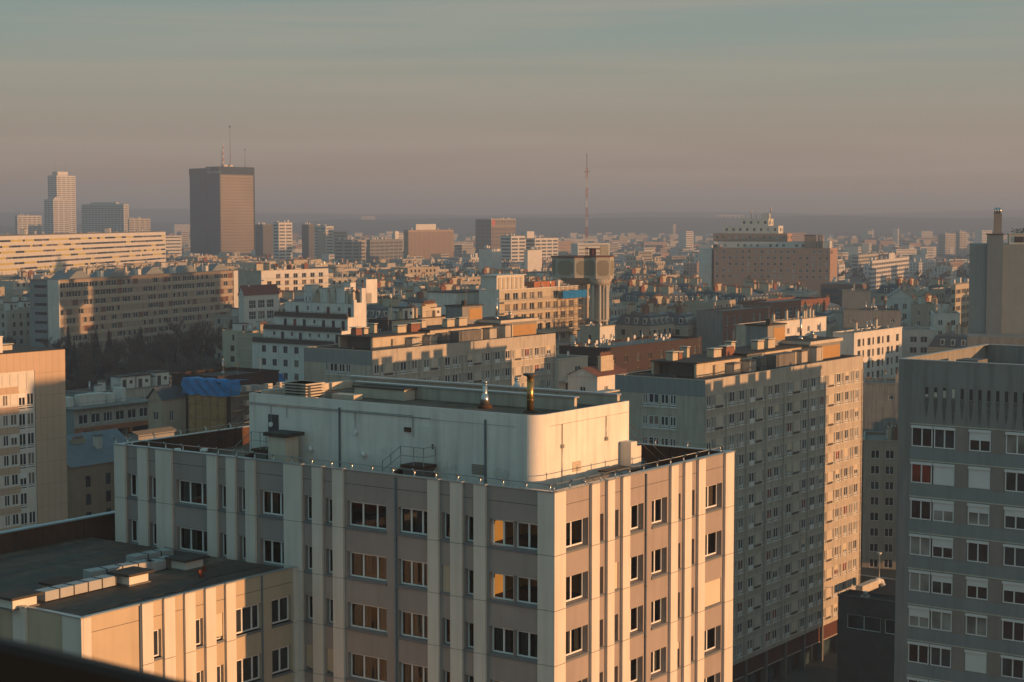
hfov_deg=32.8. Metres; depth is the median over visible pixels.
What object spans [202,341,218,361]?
bare tree
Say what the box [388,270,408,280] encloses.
apartment house
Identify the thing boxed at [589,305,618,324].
apartment house
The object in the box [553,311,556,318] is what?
window
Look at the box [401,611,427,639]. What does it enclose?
window
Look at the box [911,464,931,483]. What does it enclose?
window
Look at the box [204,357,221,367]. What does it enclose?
bare tree
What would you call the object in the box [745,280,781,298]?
apartment house
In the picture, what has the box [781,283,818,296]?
apartment house
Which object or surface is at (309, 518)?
window
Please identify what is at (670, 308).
apartment house
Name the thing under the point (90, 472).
apartment building
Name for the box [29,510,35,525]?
window
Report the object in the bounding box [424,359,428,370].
window
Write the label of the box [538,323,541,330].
window
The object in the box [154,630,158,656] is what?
window
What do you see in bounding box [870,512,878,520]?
window
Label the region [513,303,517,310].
window
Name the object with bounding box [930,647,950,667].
window
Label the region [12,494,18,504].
window
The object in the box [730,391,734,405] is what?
window
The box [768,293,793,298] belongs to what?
apartment house
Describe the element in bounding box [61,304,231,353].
lower windows
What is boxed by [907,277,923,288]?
apartment house
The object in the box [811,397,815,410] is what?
window
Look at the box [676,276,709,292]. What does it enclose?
apartment house
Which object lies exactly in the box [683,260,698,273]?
house
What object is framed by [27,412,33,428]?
window
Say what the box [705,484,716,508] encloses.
window
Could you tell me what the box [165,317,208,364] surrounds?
bare tree
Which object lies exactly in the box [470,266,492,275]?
apartment house
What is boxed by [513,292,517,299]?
window
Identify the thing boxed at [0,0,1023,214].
sky
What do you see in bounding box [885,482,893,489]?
window
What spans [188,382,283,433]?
scaffolded house
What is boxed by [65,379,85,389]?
bare tree
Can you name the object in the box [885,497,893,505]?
window
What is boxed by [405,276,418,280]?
apartment house
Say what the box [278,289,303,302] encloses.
apartment house
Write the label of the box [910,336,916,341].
window
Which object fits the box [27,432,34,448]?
window
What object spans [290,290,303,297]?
apartment house
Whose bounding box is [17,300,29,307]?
apartment house
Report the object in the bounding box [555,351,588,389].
apartment building
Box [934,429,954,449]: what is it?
window
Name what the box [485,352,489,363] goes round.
window
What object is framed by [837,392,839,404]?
window
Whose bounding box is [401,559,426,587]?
window
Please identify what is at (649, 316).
apartment house
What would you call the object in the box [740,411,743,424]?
window
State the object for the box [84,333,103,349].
bare tree
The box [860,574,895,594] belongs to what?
boundary wall
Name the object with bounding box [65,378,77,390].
bare tree
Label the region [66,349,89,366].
bare tree
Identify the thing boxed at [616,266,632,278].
apartment house
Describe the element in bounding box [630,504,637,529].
window
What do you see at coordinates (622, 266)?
house
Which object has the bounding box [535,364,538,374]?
window
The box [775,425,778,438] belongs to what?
window
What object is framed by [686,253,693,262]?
house
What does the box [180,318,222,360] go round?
bare tree
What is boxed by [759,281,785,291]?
apartment house
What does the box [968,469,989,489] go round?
window
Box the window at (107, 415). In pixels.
[104,411,111,421]
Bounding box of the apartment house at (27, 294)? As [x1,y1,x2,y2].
[21,285,29,297]
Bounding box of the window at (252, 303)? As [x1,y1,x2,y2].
[249,300,255,307]
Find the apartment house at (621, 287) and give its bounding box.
[612,278,640,291]
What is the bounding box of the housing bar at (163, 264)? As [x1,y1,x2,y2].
[148,262,186,267]
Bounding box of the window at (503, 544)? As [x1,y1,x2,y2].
[492,518,512,546]
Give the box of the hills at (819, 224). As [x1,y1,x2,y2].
[0,215,1023,232]
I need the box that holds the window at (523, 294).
[521,292,525,299]
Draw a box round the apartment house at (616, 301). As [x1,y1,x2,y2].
[589,295,619,304]
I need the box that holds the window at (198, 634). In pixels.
[196,619,200,644]
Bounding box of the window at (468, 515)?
[468,515,472,541]
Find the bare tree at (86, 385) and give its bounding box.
[78,375,96,388]
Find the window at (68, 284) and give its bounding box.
[66,282,70,287]
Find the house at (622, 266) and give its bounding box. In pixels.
[615,263,629,269]
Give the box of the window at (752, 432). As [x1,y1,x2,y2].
[750,430,754,443]
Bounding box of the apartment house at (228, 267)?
[192,262,233,269]
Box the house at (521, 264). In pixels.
[519,262,523,268]
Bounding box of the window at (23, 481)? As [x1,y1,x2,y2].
[20,472,26,489]
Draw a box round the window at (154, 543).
[153,523,156,544]
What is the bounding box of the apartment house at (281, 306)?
[279,297,290,311]
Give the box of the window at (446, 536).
[445,513,449,537]
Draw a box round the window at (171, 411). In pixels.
[170,410,173,420]
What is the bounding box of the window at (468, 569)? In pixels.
[468,569,473,594]
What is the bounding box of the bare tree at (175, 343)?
[160,334,180,356]
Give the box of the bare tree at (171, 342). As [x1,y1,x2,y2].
[159,336,190,359]
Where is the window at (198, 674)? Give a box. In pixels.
[196,671,200,681]
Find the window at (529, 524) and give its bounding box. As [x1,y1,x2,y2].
[517,522,537,549]
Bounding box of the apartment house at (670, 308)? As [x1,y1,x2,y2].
[659,303,676,311]
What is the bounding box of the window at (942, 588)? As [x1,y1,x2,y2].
[931,577,952,595]
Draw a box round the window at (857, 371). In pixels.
[856,370,858,382]
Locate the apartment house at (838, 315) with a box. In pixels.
[827,310,841,330]
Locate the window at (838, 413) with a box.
[836,412,839,424]
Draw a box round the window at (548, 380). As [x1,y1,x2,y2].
[547,379,550,388]
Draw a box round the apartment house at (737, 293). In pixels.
[720,284,764,305]
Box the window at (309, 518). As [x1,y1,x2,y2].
[308,496,311,519]
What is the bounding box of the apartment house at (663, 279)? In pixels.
[647,274,680,291]
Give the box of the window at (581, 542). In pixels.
[566,519,582,547]
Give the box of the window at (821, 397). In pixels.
[820,395,823,408]
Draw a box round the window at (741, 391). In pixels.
[740,390,743,403]
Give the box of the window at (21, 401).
[18,394,25,409]
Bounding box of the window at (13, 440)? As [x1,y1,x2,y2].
[11,437,16,445]
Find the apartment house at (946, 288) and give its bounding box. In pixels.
[941,282,950,294]
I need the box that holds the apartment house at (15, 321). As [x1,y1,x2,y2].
[0,301,30,345]
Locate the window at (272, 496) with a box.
[263,490,283,515]
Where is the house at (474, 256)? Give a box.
[462,253,478,263]
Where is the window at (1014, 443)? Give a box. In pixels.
[1006,435,1023,454]
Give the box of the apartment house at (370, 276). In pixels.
[365,272,382,278]
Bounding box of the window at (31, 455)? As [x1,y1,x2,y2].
[28,452,34,468]
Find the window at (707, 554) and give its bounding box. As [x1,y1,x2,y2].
[705,532,716,556]
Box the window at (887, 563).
[884,559,892,567]
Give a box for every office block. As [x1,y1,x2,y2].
[113,373,734,681]
[404,224,453,258]
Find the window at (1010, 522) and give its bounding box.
[1004,509,1023,529]
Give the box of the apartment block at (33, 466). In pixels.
[0,336,67,530]
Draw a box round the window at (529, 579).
[517,576,536,604]
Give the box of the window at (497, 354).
[495,351,499,362]
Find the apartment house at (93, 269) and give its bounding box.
[72,262,113,275]
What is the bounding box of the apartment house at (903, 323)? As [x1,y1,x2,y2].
[870,305,907,326]
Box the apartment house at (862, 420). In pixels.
[862,376,869,457]
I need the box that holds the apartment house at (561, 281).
[539,275,565,283]
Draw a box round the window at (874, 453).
[871,450,879,458]
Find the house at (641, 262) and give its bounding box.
[634,257,659,267]
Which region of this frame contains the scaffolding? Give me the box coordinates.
[557,282,586,339]
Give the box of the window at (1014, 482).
[1005,472,1023,492]
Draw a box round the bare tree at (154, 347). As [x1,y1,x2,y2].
[144,333,174,362]
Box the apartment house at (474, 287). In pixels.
[467,284,480,289]
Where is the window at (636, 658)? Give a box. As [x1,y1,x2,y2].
[630,658,637,681]
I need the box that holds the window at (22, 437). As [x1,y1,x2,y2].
[19,433,25,449]
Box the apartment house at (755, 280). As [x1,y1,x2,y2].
[741,277,766,287]
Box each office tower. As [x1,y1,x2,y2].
[189,126,254,255]
[475,218,515,256]
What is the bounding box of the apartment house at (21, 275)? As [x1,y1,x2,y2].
[11,269,45,279]
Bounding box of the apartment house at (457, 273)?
[450,269,468,275]
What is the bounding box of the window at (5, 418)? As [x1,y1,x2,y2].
[3,415,7,426]
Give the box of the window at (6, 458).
[4,455,8,466]
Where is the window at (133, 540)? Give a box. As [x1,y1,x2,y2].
[132,520,137,541]
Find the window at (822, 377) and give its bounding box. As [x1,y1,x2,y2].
[821,376,823,388]
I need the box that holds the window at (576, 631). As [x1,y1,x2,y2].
[566,626,582,655]
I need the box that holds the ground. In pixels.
[0,233,1006,681]
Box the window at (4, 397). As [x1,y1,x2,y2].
[2,395,7,405]
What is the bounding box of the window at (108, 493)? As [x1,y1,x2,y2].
[106,490,110,501]
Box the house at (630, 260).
[626,252,641,267]
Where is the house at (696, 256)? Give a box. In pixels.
[694,253,698,262]
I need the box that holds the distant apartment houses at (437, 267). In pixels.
[94,253,697,276]
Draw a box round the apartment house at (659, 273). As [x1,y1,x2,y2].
[652,270,679,280]
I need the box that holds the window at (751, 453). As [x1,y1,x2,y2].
[749,451,753,465]
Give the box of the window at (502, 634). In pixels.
[492,626,512,654]
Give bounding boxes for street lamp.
[877,552,881,576]
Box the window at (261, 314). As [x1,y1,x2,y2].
[258,311,264,318]
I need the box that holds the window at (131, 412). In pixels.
[128,408,135,418]
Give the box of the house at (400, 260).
[393,255,421,264]
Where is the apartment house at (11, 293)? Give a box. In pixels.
[8,290,26,296]
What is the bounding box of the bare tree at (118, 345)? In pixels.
[112,337,126,360]
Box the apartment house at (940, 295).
[907,284,945,302]
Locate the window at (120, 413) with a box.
[116,410,123,419]
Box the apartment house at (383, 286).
[377,279,398,292]
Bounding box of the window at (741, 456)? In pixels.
[739,453,743,467]
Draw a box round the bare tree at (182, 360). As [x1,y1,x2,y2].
[167,354,194,368]
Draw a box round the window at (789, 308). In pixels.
[788,307,791,315]
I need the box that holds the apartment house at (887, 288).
[876,276,913,303]
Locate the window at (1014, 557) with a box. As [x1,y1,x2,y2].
[1003,547,1023,567]
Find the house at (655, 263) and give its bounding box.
[645,257,664,269]
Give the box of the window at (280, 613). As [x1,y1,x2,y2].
[272,596,288,623]
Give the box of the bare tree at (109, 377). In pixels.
[104,368,118,385]
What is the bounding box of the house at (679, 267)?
[668,263,683,273]
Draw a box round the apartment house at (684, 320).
[661,301,696,336]
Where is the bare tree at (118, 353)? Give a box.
[113,343,128,370]
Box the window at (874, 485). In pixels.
[870,481,878,489]
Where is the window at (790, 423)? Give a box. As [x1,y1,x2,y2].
[787,422,791,435]
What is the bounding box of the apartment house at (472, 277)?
[434,271,480,280]
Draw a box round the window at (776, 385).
[775,384,778,397]
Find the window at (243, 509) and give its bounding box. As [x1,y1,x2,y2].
[242,487,244,510]
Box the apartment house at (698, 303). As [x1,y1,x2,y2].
[681,294,735,318]
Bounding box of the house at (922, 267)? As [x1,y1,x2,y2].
[909,260,934,279]
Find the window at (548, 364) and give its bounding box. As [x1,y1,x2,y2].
[547,362,550,373]
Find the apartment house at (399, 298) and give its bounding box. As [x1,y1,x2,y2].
[358,291,404,301]
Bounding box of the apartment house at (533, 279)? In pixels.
[524,276,539,280]
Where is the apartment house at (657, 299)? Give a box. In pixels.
[636,294,673,310]
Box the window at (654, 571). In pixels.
[651,548,661,573]
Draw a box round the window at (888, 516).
[884,513,892,520]
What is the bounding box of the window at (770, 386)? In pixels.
[769,385,772,398]
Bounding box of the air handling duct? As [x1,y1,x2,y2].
[856,577,885,591]
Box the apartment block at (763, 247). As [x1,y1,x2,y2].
[699,207,837,296]
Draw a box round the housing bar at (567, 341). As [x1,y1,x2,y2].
[556,330,627,346]
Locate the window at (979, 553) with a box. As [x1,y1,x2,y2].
[967,543,988,563]
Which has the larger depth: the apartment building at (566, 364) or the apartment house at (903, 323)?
the apartment house at (903, 323)
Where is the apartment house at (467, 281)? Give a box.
[425,275,480,288]
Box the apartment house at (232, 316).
[214,307,238,357]
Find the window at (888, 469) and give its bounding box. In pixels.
[885,466,893,474]
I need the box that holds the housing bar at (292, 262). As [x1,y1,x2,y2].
[271,259,332,268]
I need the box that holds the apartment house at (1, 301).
[0,297,11,307]
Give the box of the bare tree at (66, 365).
[65,361,84,376]
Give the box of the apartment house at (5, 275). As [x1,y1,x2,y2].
[0,269,21,277]
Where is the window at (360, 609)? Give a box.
[351,602,386,631]
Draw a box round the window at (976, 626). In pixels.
[966,616,987,636]
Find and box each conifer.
[63,326,72,372]
[65,342,80,384]
[66,356,78,389]
[91,347,102,386]
[92,328,102,370]
[99,331,122,377]
[134,326,146,361]
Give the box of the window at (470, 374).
[468,372,472,382]
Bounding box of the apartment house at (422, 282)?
[402,275,433,285]
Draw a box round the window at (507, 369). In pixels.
[506,367,509,378]
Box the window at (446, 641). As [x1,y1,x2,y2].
[445,618,449,643]
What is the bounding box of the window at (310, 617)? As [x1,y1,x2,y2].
[308,595,312,618]
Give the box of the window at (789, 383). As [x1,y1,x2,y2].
[788,381,791,394]
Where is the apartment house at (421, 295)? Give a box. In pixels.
[400,288,428,304]
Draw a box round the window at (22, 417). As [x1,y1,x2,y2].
[19,413,25,429]
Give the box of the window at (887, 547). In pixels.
[884,544,892,551]
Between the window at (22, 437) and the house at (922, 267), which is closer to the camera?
the window at (22, 437)
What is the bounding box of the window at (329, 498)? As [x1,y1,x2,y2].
[329,498,331,522]
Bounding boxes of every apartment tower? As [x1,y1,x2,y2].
[15,214,41,233]
[44,197,68,233]
[47,172,75,232]
[81,202,128,231]
[128,217,149,231]
[255,222,272,256]
[273,220,291,260]
[302,222,314,258]
[314,224,333,258]
[334,237,365,262]
[367,231,402,262]
[479,245,501,271]
[500,233,525,261]
[521,231,557,259]
[524,247,541,271]
[821,277,869,306]
[851,250,887,276]
[869,253,908,289]
[894,344,1023,681]
[938,232,955,254]
[950,277,968,326]
[956,230,966,255]
[967,208,1023,346]
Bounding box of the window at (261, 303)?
[258,300,264,307]
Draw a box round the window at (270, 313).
[267,310,273,317]
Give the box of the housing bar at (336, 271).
[310,267,363,276]
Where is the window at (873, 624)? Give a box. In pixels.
[847,614,880,632]
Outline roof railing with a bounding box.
[813,585,845,595]
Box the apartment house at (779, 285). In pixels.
[771,280,792,288]
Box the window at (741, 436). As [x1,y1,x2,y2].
[739,432,743,446]
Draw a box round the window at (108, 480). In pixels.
[106,473,110,483]
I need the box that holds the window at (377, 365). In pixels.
[375,364,378,376]
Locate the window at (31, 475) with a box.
[28,471,34,488]
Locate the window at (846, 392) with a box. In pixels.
[845,391,848,403]
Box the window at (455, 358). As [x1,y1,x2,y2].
[453,356,457,367]
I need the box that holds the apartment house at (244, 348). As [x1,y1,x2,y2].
[236,321,266,367]
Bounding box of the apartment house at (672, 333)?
[647,329,674,335]
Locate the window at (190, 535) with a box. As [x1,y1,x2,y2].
[180,527,206,552]
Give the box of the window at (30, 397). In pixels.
[27,392,33,408]
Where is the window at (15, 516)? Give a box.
[12,513,18,524]
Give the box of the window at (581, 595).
[566,573,582,601]
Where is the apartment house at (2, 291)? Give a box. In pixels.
[0,287,4,296]
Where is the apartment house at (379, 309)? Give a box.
[366,295,408,322]
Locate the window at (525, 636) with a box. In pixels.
[517,630,536,658]
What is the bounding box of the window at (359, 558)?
[350,552,385,580]
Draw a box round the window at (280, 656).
[272,645,288,673]
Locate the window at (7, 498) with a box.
[4,495,9,506]
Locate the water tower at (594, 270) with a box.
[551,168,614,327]
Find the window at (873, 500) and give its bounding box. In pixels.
[870,497,878,504]
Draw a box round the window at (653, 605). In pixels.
[651,599,660,623]
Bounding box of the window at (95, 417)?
[91,413,99,422]
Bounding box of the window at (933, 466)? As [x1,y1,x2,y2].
[933,466,954,485]
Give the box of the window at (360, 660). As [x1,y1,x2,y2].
[351,653,386,681]
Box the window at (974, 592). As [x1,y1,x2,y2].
[966,581,987,599]
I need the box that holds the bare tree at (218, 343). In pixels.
[213,320,229,351]
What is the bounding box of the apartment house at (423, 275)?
[410,272,445,279]
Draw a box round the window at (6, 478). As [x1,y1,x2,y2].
[4,475,9,486]
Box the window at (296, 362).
[294,360,298,366]
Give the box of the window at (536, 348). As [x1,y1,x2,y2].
[535,347,538,357]
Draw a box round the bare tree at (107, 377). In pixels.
[97,368,119,385]
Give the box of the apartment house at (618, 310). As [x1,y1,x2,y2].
[589,297,626,316]
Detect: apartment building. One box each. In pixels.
[66,370,170,402]
[66,427,128,518]
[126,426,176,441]
[146,376,186,435]
[170,359,279,433]
[237,282,279,326]
[238,262,329,291]
[367,299,445,331]
[412,274,580,339]
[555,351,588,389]
[558,328,702,372]
[567,351,628,390]
[579,322,614,342]
[696,300,771,353]
[735,306,826,346]
[739,295,826,319]
[832,317,901,377]
[837,589,894,681]
[842,282,870,307]
[842,303,900,330]
[862,369,898,486]
[862,421,897,569]
[886,284,913,326]
[902,321,934,357]
[910,293,934,326]
[931,302,960,335]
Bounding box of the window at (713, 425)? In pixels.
[712,417,714,430]
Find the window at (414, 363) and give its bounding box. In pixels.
[412,360,416,372]
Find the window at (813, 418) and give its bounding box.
[811,417,814,430]
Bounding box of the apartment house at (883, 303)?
[872,296,886,307]
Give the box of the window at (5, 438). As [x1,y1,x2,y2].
[3,435,8,446]
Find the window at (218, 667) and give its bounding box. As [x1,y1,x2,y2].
[217,665,220,681]
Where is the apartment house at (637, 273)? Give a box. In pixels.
[619,266,654,282]
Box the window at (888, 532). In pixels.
[884,528,892,536]
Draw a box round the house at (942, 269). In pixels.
[936,265,956,279]
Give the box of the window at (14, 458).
[11,454,17,465]
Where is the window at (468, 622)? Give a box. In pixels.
[468,622,473,647]
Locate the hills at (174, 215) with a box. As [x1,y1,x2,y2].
[0,208,1023,225]
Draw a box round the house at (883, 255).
[879,251,897,258]
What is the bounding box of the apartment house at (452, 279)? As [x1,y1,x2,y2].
[438,276,469,288]
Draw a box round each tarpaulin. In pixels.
[181,377,252,396]
[279,373,284,381]
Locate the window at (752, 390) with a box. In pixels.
[750,388,754,401]
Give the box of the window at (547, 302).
[546,301,549,308]
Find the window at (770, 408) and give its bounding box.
[768,405,772,419]
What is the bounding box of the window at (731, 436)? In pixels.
[730,434,733,448]
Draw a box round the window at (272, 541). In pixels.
[263,539,283,564]
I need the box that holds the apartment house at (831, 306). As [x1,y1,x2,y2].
[810,295,841,309]
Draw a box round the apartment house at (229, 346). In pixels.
[222,320,270,367]
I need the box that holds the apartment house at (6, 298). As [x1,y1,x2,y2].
[0,297,10,301]
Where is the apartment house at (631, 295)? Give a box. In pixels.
[620,283,647,304]
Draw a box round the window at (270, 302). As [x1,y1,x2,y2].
[267,299,273,306]
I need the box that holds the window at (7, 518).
[5,515,9,526]
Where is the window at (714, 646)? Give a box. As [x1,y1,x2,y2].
[704,627,715,651]
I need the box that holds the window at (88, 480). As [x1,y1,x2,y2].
[86,476,90,486]
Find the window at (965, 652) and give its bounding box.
[965,652,986,673]
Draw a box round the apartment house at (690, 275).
[680,274,698,277]
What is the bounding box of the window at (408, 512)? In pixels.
[401,507,426,534]
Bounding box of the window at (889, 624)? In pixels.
[885,619,894,634]
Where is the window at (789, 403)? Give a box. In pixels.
[788,402,791,414]
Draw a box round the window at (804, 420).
[803,419,806,431]
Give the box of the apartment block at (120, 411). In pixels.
[66,387,148,437]
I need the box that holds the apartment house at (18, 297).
[4,295,29,301]
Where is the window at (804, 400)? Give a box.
[803,399,806,411]
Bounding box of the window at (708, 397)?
[707,395,710,409]
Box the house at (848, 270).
[845,267,853,276]
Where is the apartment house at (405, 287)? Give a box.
[390,281,420,291]
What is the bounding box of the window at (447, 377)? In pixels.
[445,375,449,381]
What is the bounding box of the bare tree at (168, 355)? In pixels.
[162,346,180,363]
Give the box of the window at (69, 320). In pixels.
[67,318,71,323]
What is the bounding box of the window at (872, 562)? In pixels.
[869,559,877,566]
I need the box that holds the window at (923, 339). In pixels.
[920,336,926,342]
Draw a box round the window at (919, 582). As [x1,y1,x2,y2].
[909,572,929,592]
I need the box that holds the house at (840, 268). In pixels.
[837,260,844,279]
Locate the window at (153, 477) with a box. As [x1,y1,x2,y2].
[152,476,155,498]
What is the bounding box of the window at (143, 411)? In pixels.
[140,407,147,416]
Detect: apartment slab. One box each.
[0,228,165,274]
[29,261,237,365]
[304,298,555,388]
[615,316,863,681]
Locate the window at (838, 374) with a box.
[837,373,840,385]
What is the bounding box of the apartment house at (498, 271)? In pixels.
[493,269,512,273]
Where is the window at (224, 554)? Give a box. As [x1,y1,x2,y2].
[223,533,226,555]
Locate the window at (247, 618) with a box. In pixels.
[236,603,258,633]
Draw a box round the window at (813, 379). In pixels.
[812,377,815,390]
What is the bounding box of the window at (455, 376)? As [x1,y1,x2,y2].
[453,374,457,381]
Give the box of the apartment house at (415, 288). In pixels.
[402,285,424,292]
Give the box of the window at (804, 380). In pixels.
[803,379,806,391]
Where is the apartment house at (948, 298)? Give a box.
[945,295,950,302]
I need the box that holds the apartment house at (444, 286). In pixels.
[430,282,459,290]
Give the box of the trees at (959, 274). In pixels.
[0,230,1015,281]
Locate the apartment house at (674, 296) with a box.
[637,283,689,304]
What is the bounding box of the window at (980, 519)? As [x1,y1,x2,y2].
[968,506,989,526]
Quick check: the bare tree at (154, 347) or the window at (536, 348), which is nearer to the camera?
the window at (536, 348)
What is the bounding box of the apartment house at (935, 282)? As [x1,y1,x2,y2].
[928,277,951,289]
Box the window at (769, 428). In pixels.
[768,426,771,439]
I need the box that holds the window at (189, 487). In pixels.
[179,480,206,505]
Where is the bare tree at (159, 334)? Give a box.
[154,332,172,362]
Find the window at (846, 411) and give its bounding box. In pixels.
[845,410,847,422]
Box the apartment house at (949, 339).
[928,322,967,353]
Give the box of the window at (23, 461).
[19,453,26,469]
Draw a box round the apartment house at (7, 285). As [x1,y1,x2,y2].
[1,273,43,296]
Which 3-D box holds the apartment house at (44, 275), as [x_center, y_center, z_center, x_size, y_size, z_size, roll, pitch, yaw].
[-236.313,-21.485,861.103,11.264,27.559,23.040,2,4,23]
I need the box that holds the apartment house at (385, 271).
[382,269,412,276]
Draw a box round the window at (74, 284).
[72,282,76,287]
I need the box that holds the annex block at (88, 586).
[0,511,297,681]
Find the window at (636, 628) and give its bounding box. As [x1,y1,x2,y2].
[630,607,637,631]
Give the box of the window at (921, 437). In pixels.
[911,428,932,447]
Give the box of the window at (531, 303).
[530,302,533,309]
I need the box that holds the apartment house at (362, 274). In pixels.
[354,270,369,276]
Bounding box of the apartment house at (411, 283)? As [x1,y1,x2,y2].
[405,281,417,285]
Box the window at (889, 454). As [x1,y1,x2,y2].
[885,450,893,458]
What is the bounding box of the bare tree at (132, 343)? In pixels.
[121,333,144,357]
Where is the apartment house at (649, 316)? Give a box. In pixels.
[615,301,674,337]
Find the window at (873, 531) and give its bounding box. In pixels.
[870,528,877,535]
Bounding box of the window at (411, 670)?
[402,662,427,681]
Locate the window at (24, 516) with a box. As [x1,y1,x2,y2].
[21,512,27,526]
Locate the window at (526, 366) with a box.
[525,365,528,376]
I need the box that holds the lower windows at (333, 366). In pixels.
[325,363,350,382]
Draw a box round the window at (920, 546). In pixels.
[910,536,930,556]
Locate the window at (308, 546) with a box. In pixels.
[308,546,311,569]
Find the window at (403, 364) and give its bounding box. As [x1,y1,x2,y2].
[401,361,405,373]
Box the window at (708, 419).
[707,417,710,431]
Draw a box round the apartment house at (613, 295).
[589,288,626,299]
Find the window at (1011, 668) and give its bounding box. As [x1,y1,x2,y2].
[1001,658,1023,679]
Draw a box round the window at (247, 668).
[237,654,258,681]
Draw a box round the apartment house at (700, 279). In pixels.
[683,275,705,283]
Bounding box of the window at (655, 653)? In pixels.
[651,649,660,673]
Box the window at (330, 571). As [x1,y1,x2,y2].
[329,549,332,572]
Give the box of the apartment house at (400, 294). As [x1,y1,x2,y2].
[378,286,414,296]
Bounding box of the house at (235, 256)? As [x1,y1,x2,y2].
[221,253,243,258]
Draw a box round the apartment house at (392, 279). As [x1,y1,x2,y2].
[376,274,401,285]
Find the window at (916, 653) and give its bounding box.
[908,644,928,664]
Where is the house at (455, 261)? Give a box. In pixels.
[452,258,461,263]
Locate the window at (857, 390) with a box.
[855,389,858,401]
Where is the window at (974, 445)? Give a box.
[969,432,990,451]
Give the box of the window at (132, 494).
[131,474,137,495]
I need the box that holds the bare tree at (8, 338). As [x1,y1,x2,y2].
[2,334,15,344]
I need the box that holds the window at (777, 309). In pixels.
[776,308,779,316]
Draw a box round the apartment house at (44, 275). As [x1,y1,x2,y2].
[11,270,52,277]
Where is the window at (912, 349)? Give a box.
[910,347,916,352]
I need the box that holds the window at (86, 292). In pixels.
[84,290,88,295]
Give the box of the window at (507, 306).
[505,304,509,311]
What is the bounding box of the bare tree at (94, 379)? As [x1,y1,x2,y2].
[74,365,103,387]
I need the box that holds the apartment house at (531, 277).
[513,273,536,279]
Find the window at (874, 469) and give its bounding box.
[871,466,878,473]
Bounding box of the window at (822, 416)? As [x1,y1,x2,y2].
[820,415,823,427]
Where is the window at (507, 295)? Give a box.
[505,293,509,300]
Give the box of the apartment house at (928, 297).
[911,293,938,310]
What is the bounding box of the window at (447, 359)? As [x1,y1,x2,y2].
[445,357,449,368]
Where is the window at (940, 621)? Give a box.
[931,611,951,631]
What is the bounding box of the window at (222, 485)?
[222,485,225,507]
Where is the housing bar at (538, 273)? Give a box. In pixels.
[525,271,557,279]
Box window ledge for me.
[0,637,186,681]
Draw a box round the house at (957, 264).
[936,258,963,277]
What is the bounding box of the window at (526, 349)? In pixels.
[525,348,528,359]
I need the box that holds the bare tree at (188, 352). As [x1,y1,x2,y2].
[176,344,206,363]
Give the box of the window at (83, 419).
[79,414,87,424]
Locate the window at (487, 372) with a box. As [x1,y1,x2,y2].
[485,370,489,380]
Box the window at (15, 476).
[12,474,17,484]
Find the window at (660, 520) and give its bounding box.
[652,498,661,523]
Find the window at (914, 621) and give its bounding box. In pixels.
[908,608,929,628]
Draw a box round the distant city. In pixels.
[0,224,1007,273]
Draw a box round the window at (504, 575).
[492,572,512,600]
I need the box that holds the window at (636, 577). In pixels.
[630,556,637,580]
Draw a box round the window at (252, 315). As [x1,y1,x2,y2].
[249,311,255,319]
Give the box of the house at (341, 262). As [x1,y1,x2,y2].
[336,258,351,263]
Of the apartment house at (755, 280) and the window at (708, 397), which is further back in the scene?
the apartment house at (755, 280)
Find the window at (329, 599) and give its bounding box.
[329,599,332,622]
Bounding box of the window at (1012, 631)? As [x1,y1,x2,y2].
[1002,621,1023,641]
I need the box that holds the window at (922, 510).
[910,500,931,519]
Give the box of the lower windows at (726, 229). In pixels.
[715,221,775,238]
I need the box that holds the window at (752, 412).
[750,409,754,422]
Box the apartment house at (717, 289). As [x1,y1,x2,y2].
[693,282,726,299]
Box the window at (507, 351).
[506,350,509,361]
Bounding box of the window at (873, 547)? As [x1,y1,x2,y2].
[869,543,877,551]
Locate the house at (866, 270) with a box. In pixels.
[863,263,869,278]
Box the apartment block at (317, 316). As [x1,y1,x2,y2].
[252,273,378,384]
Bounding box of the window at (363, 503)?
[350,501,385,529]
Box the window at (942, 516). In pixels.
[933,502,953,522]
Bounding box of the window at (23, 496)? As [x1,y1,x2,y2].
[20,492,26,509]
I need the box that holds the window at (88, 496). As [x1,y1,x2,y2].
[86,494,90,504]
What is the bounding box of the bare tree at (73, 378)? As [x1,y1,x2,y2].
[69,372,85,387]
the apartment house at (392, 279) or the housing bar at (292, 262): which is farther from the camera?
the housing bar at (292, 262)
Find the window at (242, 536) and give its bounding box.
[242,536,245,558]
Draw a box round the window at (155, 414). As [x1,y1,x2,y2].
[153,411,157,419]
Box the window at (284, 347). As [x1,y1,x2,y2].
[283,346,287,352]
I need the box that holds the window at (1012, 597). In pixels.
[1003,584,1023,604]
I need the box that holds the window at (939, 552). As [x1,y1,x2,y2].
[932,539,952,558]
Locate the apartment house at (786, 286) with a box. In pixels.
[784,281,807,290]
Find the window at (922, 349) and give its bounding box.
[920,347,926,352]
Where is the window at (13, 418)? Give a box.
[10,414,16,425]
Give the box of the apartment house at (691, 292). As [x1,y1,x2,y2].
[685,285,700,299]
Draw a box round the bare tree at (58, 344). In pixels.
[40,335,64,348]
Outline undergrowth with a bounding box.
[65,368,157,382]
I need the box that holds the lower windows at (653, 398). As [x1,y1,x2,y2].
[642,393,857,659]
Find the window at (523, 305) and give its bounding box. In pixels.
[521,303,525,310]
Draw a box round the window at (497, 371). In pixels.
[495,369,499,379]
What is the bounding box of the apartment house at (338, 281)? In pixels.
[328,271,366,286]
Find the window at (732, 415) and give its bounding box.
[730,413,734,426]
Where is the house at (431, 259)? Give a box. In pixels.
[422,257,448,263]
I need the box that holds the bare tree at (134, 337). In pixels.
[124,330,146,344]
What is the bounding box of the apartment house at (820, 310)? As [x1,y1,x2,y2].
[794,300,836,336]
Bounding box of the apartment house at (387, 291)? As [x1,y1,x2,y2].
[356,288,389,294]
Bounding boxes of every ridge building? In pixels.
[360,216,374,218]
[715,215,743,217]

